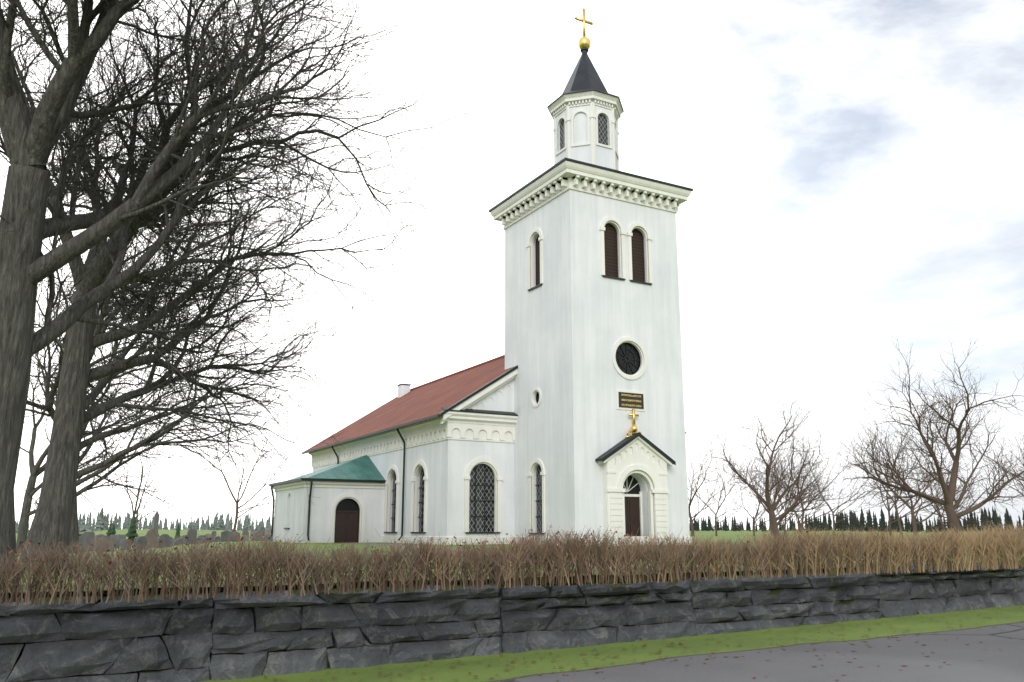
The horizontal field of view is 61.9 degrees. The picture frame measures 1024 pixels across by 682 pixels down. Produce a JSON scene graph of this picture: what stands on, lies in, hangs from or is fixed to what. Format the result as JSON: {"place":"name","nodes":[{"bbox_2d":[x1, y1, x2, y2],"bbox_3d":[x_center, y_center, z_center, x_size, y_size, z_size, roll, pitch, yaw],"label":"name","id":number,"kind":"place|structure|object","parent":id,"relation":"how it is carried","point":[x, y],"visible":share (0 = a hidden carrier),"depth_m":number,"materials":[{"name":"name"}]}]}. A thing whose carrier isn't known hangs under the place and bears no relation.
{"place":"outdoors","nodes":[
{"label":"outdoors","id":0,"kind":"place"},
{"bbox_2d":[0,562,1023,681],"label":"stone wall","id":1,"kind":"structure","parent":0,"point":[203,639],"depth_m":11.08,"materials":[{"name":"grey stone"}]},
{"bbox_2d":[1,559,1020,592],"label":"wall moss","id":2,"kind":"object","parent":1,"relation":"on","point":[208,585],"depth_m":11.39,"materials":[{"name":"green plant"}]},
{"bbox_2d":[0,0,1023,529],"label":"sky","id":3,"kind":"structure","parent":0,"point":[854,169],"materials":[{"name":"white"}]},
{"bbox_2d":[1,529,1023,681],"bbox_3d":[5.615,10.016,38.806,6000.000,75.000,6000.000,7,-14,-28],"label":"terrain","id":4,"kind":"structure","parent":0,"point":[442,670],"depth_m":12.29,"materials":[{"name":"green plant"}]},
{"bbox_2d":[16,313,182,552],"bbox_3d":[-26.608,5.374,53.580,12.398,16.353,13.340,7,-14,-28],"label":"tree","id":5,"kind":"object","parent":4,"relation":"on","point":[36,470],"visible":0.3,"depth_m":51.20,"materials":[{"name":"brown plant"}]},
{"bbox_2d":[89,514,180,544],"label":"cemetery thujas","id":6,"kind":"object","parent":4,"relation":"on","point":[132,534],"visible":0.43,"depth_m":99.11,"materials":[{"name":"green plant"}]},
{"bbox_2d":[22,237,264,552],"bbox_3d":[-19.249,2.704,38.470,13.610,14.412,15.532,-7,-14,30],"label":"tree","id":7,"kind":"object","parent":4,"relation":"on","point":[50,395],"visible":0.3,"depth_m":38.46,"materials":[{"name":"brown plant"}]},
{"bbox_2d":[98,412,196,524],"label":"tree","id":8,"kind":"object","parent":4,"relation":"on","point":[135,511],"visible":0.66,"depth_m":116.16,"materials":[{"name":"brown plant"}]},
{"bbox_2d":[78,511,272,551],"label":"gravestones","id":9,"kind":"object","parent":4,"relation":"on","point":[147,538],"visible":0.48,"depth_m":61.02,"materials":[{"name":"stone"}]},
{"bbox_2d":[25,146,354,502],"bbox_3d":[-13.280,0.238,32.808,14.763,16.469,12.296,-10,-16,37],"label":"tree","id":10,"kind":"object","parent":4,"relation":"on","point":[95,392],"visible":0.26,"depth_m":31.24,"materials":[{"name":"brown plant"}]},
{"bbox_2d":[0,0,475,562],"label":"tree","id":11,"kind":"object","parent":4,"relation":"on","point":[54,512],"visible":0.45,"depth_m":22.20,"materials":[{"name":"brown plant"}]},
{"bbox_2d":[163,398,312,531],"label":"tree","id":12,"kind":"object","parent":4,"relation":"on","point":[237,507],"visible":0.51,"depth_m":144.20,"materials":[{"name":"brown plant"}]},
{"bbox_2d":[0,0,490,571],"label":"tree","id":13,"kind":"object","parent":4,"relation":"on","point":[26,230],"visible":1,"depth_m":16.00,"materials":[{"name":"brown plant"}]},
{"bbox_2d":[273,487,384,542],"bbox_3d":[-10.672,10.811,49.390,4.650,4.600,6.400,7,-14,-28],"label":"church annex","id":14,"kind":"object","parent":4,"relation":"on","point":[291,509],"visible":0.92,"depth_m":47.24,"materials":[{"name":"white paint"}]},
{"bbox_2d":[313,379,513,536],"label":"church wall","id":15,"kind":"structure","parent":4,"relation":"on","point":[447,462],"depth_m":42.47,"materials":[{"name":"white paint"}]},
{"bbox_2d":[273,91,691,544],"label":"decorative trim","id":16,"kind":"structure","parent":4,"relation":"on","point":[558,180],"depth_m":42.46,"materials":[{"name":"white paint"}]},
{"bbox_2d":[269,455,385,485],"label":"annex roof","id":17,"kind":"structure","parent":16,"relation":"on","point":[362,469],"depth_m":48.24,"materials":[{"name":"teal metal"}]},
{"bbox_2d":[268,429,404,540],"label":"downpipes","id":18,"kind":"object","parent":16,"relation":"attached to","point":[403,482],"visible":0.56,"depth_m":45.80,"materials":[{"name":"grey metal"}]},
{"bbox_2d":[397,383,410,397],"bbox_3d":[-8.099,4.114,63.880,0.800,1.730,0.800,7,-14,-28],"label":"chimney","id":19,"kind":"object","parent":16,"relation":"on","point":[403,389],"visible":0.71,"depth_m":63.69,"materials":[{"name":"white paint"}]},
{"bbox_2d":[311,422,514,466],"bbox_3d":[-2.625,7.209,54.595,14.000,0.720,23.100,7,-14,-28],"label":"nave frieze","id":20,"kind":"object","parent":16,"relation":"attached to","point":[463,430],"visible":0.45,"depth_m":43.84,"materials":[{"name":"white paint"}]},
{"bbox_2d":[284,114,651,542],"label":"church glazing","id":21,"kind":"structure","parent":16,"relation":"attached to","point":[481,491],"depth_m":42.05,"materials":[{"name":"black glass"}]},
{"bbox_2d":[441,407,517,415],"bbox_3d":[3.041,4.048,44.863,14.640,0.250,0.450,7,-14,-28],"label":"pediment flashing","id":22,"kind":"object","parent":16,"relation":"on","point":[486,411],"visible":0.36,"depth_m":42.37,"materials":[{"name":"black metal"}]},
{"bbox_2d":[547,48,623,119],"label":"spire roof","id":23,"kind":"structure","parent":16,"relation":"on","point":[584,77],"depth_m":46.18,"materials":[{"name":"metal"}]},
{"bbox_2d":[556,100,617,169],"bbox_3d":[4.035,-10.104,46.160,3.200,4.650,3.200,7,-14,-28],"label":"lantern","id":24,"kind":"object","parent":16,"relation":"on","point":[604,156],"visible":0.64,"depth_m":44.87,"materials":[{"name":"white paint"}]},
{"bbox_2d":[489,157,692,211],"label":"tower roof","id":25,"kind":"structure","parent":16,"relation":"on","point":[583,163],"depth_m":42.45,"materials":[{"name":"metal"}]},
{"bbox_2d":[574,8,641,437],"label":"gold crosses","id":26,"kind":"object","parent":16,"relation":"attached to","point":[584,41],"visible":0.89,"depth_m":47.32,"materials":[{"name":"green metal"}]},
{"bbox_2d":[602,439,668,545],"bbox_3d":[5.679,7.143,39.324,3.440,5.420,0.460,7,-14,-28],"label":"portal","id":27,"kind":"object","parent":16,"relation":"attached to","point":[636,451],"visible":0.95,"depth_m":39.32,"materials":[{"name":"white paint"}]},
{"bbox_2d":[595,432,675,464],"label":"gable roof trim","id":28,"kind":"structure","parent":27,"relation":"on","point":[614,449],"depth_m":39.32,"materials":[{"name":"metal"}]},
{"bbox_2d":[0,513,1023,606],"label":"hedge","id":29,"kind":"object","parent":4,"relation":"on","point":[705,556],"visible":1,"depth_m":10.58,"materials":[{"name":"brown plant"}]},
{"bbox_2d":[15,505,1023,532],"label":"spruce trees","id":30,"kind":"object","parent":4,"relation":"on","point":[219,524],"visible":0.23,"depth_m":324.29,"materials":[{"name":"green plant"}]},
{"bbox_2d":[688,429,748,535],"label":"tree","id":31,"kind":"object","parent":4,"relation":"on","point":[695,515],"visible":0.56,"depth_m":153.42,"materials":[{"name":"brown plant"}]},
{"bbox_2d":[687,450,757,535],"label":"tree","id":32,"kind":"object","parent":4,"relation":"on","point":[716,517],"visible":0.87,"depth_m":158.70,"materials":[{"name":"brown plant"}]},
{"bbox_2d":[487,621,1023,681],"bbox_3d":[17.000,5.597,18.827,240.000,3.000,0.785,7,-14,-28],"label":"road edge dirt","id":33,"kind":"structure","parent":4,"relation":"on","point":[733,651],"depth_m":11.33,"materials":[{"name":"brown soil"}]},
{"bbox_2d":[726,468,791,535],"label":"tree","id":34,"kind":"object","parent":4,"relation":"on","point":[755,517],"visible":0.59,"depth_m":162.97,"materials":[{"name":"brown plant"}]},
{"bbox_2d":[720,437,818,522],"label":"tree","id":35,"kind":"object","parent":4,"relation":"on","point":[760,475],"visible":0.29,"depth_m":176.84,"materials":[{"name":"brown plant"}]},
{"bbox_2d":[703,387,857,539],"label":"tree","id":36,"kind":"object","parent":4,"relation":"on","point":[767,503],"visible":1,"depth_m":87.58,"materials":[{"name":"brown plant"}]},
{"bbox_2d":[725,450,849,534],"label":"tree","id":37,"kind":"object","parent":4,"relation":"on","point":[771,531],"visible":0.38,"depth_m":164.04,"materials":[{"name":"brown plant"}]},
{"bbox_2d":[757,441,828,534],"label":"tree","id":38,"kind":"object","parent":4,"relation":"on","point":[785,522],"visible":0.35,"depth_m":171.39,"materials":[{"name":"brown plant"}]},
{"bbox_2d":[757,450,836,531],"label":"tree","id":39,"kind":"object","parent":4,"relation":"on","point":[799,524],"visible":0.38,"depth_m":173.27,"materials":[{"name":"brown plant"}]},
{"bbox_2d":[761,431,874,536],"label":"tree","id":40,"kind":"object","parent":4,"relation":"on","point":[802,518],"visible":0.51,"depth_m":141.85,"materials":[{"name":"brown plant"}]},
{"bbox_2d":[795,447,879,534],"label":"tree","id":41,"kind":"object","parent":4,"relation":"on","point":[833,515],"visible":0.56,"depth_m":179.79,"materials":[{"name":"brown plant"}]},
{"bbox_2d":[849,428,971,535],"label":"tree","id":42,"kind":"object","parent":4,"relation":"on","point":[889,516],"visible":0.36,"depth_m":137.86,"materials":[{"name":"brown plant"}]},
{"bbox_2d":[846,396,975,534],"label":"tree","id":43,"kind":"object","parent":4,"relation":"on","point":[898,518],"visible":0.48,"depth_m":132.41,"materials":[{"name":"brown plant"}]},
{"bbox_2d":[834,417,1000,535],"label":"tree","id":44,"kind":"object","parent":4,"relation":"on","point":[913,515],"visible":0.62,"depth_m":113.27,"materials":[{"name":"brown plant"}]},
{"bbox_2d":[831,331,1023,534],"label":"tree","id":45,"kind":"object","parent":4,"relation":"on","point":[949,491],"visible":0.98,"depth_m":59.30,"materials":[{"name":"brown plant"}]},
{"bbox_2d":[908,456,974,533],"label":"tree","id":46,"kind":"object","parent":4,"relation":"on","point":[942,522],"visible":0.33,"depth_m":189.09,"materials":[{"name":"brown plant"}]},
{"bbox_2d":[985,428,1023,495],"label":"tree","id":47,"kind":"object","parent":4,"relation":"on","point":[1017,490],"visible":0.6,"depth_m":107.66,"materials":[{"name":"brown plant"}]},
{"bbox_2d":[990,452,1023,495],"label":"tree","id":48,"kind":"object","parent":4,"relation":"on","point":[1019,470],"visible":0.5,"depth_m":146.60,"materials":[{"name":"brown plant"}]},
{"bbox_2d":[997,433,1023,497],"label":"tree","id":49,"kind":"object","parent":4,"relation":"on","point":[1017,471],"visible":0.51,"depth_m":157.99,"materials":[{"name":"brown plant"}]},
{"bbox_2d":[346,543,702,573],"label":"gravel path","id":50,"kind":"structure","parent":0,"point":[383,544],"depth_m":35.90,"materials":[{"name":"grey gravel"}]},
{"bbox_2d":[505,189,689,536],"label":"church tower","id":51,"kind":"structure","parent":0,"point":[573,319],"depth_m":41.05,"materials":[{"name":"white paint"}]},
{"bbox_2d":[499,622,1023,681],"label":"road edge","id":52,"kind":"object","parent":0,"point":[1000,658],"depth_m":10.37,"materials":[{"name":"grey asphalt"}]},
{"bbox_2d":[263,607,1023,681],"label":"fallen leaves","id":53,"kind":"object","parent":52,"relation":"on","point":[661,656],"visible":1,"depth_m":10.92,"materials":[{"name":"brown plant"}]}
]}

